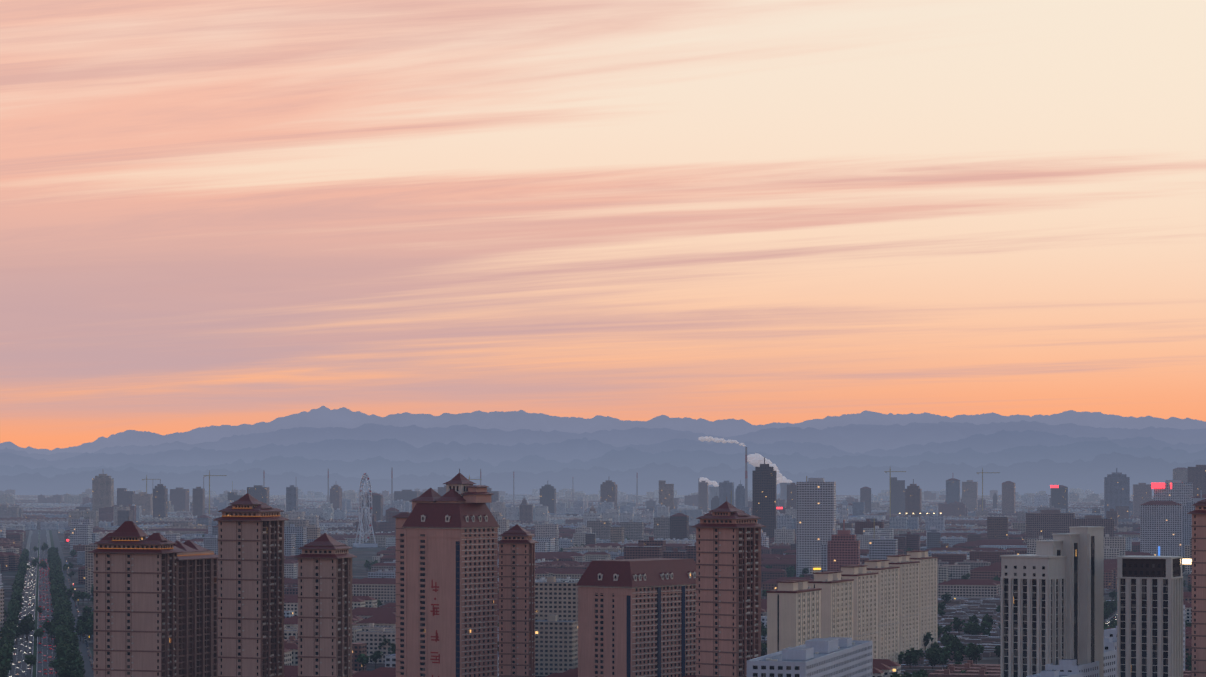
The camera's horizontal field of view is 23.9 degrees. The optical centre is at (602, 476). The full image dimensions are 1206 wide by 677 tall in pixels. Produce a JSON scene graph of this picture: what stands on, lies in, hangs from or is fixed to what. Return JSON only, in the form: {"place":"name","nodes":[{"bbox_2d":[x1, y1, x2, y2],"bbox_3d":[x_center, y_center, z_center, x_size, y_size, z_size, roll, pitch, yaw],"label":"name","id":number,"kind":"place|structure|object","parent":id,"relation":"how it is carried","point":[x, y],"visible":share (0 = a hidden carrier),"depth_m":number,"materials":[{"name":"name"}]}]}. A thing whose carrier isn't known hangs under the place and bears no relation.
{"place":"outdoors","nodes":[
{"label":"outdoors","id":0,"kind":"place"},
{"bbox_2d":[7,530,93,676],"bbox_3d":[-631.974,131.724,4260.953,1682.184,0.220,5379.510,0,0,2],"label":"avenue road","id":1,"kind":"structure","parent":0,"point":[38,538],"depth_m":2735.49,"materials":[{"name":"grey asphalt"}]},
{"bbox_2d":[9,557,1116,676],"bbox_3d":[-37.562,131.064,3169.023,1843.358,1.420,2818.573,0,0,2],"label":"cars","id":2,"kind":"object","parent":1,"relation":"on","point":[89,655],"visible":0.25,"depth_m":2625.93,"materials":[{"name":"paint"}]},
{"bbox_2d":[89,521,217,676],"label":"tower","id":3,"kind":"structure","parent":0,"point":[155,610],"depth_m":1319.71,"materials":[{"name":"pink concrete"}]},
{"bbox_2d":[213,489,288,676],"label":"tower","id":4,"kind":"structure","parent":0,"point":[250,579],"depth_m":1315.18,"materials":[{"name":"pink concrete"}]},
{"bbox_2d":[293,533,356,676],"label":"tower","id":5,"kind":"structure","parent":0,"point":[324,597],"depth_m":1312.49,"materials":[{"name":"pink concrete"}]},
{"bbox_2d":[142,468,999,538],"bbox_3d":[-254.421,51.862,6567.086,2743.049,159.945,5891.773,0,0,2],"label":"skyline cranes","id":6,"kind":"object","parent":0,"point":[469,479],"visible":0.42,"depth_m":8229.52},
{"bbox_2d":[0,495,1189,676],"bbox_3d":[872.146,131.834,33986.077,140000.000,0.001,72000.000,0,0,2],"label":"city ground","id":7,"kind":"structure","parent":0,"point":[359,569],"depth_m":3710.18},
{"bbox_2d":[353,473,377,546],"bbox_3d":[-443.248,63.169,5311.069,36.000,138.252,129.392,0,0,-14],"label":"lattice tower","id":8,"kind":"structure","parent":7,"relation":"on","point":[365,508],"depth_m":5298.99,"materials":[{"name":"silver metal"}]},
{"bbox_2d":[392,469,499,676],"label":"apartment tower","id":9,"kind":"structure","parent":7,"relation":"on","point":[446,583],"depth_m":1523.85,"materials":[{"name":"pink concrete"}]},
{"bbox_2d":[152,447,789,507],"bbox_3d":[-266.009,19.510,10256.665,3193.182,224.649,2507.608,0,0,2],"label":"industrial stacks","id":10,"kind":"object","parent":7,"relation":"on","point":[713,491],"visible":0.27,"depth_m":10168.27,"materials":[{"name":"grey concrete"}]},
{"bbox_2d":[698,436,792,486],"bbox_3d":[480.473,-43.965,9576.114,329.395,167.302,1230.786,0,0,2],"label":"steam plumes","id":11,"kind":"object","parent":10,"relation":"on","point":[756,459],"visible":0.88,"depth_m":9559.20,"materials":[{"name":"white"}]},
{"bbox_2d":[498,524,538,676],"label":"tower wing","id":12,"kind":"structure","parent":7,"relation":"on","point":[516,598],"depth_m":1539.18,"materials":[{"name":"pink concrete"}]},
{"bbox_2d":[0,488,1191,676],"bbox_3d":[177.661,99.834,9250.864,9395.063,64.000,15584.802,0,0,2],"label":"lowrise building","id":13,"kind":"structure","parent":7,"relation":"on","point":[977,592],"depth_m":4560.21,"materials":[{"name":"concrete"}]},
{"bbox_2d":[0,529,1191,676],"bbox_3d":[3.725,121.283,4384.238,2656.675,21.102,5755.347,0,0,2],"label":"street trees","id":14,"kind":"object","parent":7,"relation":"on","point":[68,661],"visible":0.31,"depth_m":2253.72,"materials":[{"name":"green plant"}]},
{"bbox_2d":[576,558,695,676],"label":"apartment building","id":15,"kind":"structure","parent":7,"relation":"on","point":[636,617],"depth_m":1507.29,"materials":[{"name":"pink concrete"}]},
{"bbox_2d":[76,457,1205,577],"bbox_3d":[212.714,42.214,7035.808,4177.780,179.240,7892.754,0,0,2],"label":"distant buildings","id":16,"kind":"structure","parent":7,"relation":"on","point":[1165,523],"depth_m":5291.77,"materials":[{"name":"grey concrete"}]},
{"bbox_2d":[66,483,1191,637],"bbox_3d":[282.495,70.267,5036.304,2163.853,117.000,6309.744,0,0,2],"label":"illuminated signs","id":17,"kind":"object","parent":16,"relation":"on","point":[1162,485],"visible":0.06,"depth_m":5166.15,"materials":[{"name":"red plastic"}]},
{"bbox_2d":[766,550,937,662],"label":"cream slab row","id":18,"kind":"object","parent":7,"relation":"on","point":[888,607],"visible":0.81,"depth_m":1763.15,"materials":[{"name":"beige concrete"}]},
{"bbox_2d":[1000,526,1104,676],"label":"office tower","id":19,"kind":"structure","parent":7,"relation":"on","point":[1052,601],"depth_m":1270.73,"materials":[{"name":"concrete"}]},
{"bbox_2d":[1026,605,1184,676],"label":"stepped white blocks","id":20,"kind":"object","parent":7,"relation":"on","point":[1067,668],"visible":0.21,"depth_m":1273.18,"materials":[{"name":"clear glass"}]},
{"bbox_2d":[1116,555,1182,676],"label":"office tower","id":21,"kind":"structure","parent":7,"relation":"on","point":[1149,616],"depth_m":1264.38,"materials":[{"name":"concrete"}]},
{"bbox_2d":[1187,499,1205,676],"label":"apartment tower","id":22,"kind":"structure","parent":7,"relation":"on","point":[1198,587],"depth_m":1394.48,"materials":[{"name":"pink concrete"}]},
{"bbox_2d":[0,406,1205,494],"bbox_3d":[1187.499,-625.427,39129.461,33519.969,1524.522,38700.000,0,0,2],"label":"mountain range","id":23,"kind":"structure","parent":0,"point":[848,454],"depth_m":37822.99,"materials":[{"name":"blue stone"}]},
{"bbox_2d":[0,0,1205,449],"label":"sky","id":24,"kind":"structure","parent":0,"point":[213,212],"materials":[{"name":"orange"}]},
{"bbox_2d":[691,497,765,676],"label":"tower","id":25,"kind":"structure","parent":0,"point":[728,589],"depth_m":1365.99,"materials":[{"name":"pink concrete"}]},
{"bbox_2d":[747,637,872,676],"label":"pale slab","id":26,"kind":"structure","parent":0,"point":[834,657],"depth_m":1182.14,"materials":[{"name":"white concrete"}]},
{"bbox_2d":[1106,572,1184,624],"bbox_3d":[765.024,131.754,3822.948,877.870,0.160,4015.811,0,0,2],"label":"shop street","id":27,"kind":"structure","parent":0,"point":[1108,619],"depth_m":2656.87,"materials":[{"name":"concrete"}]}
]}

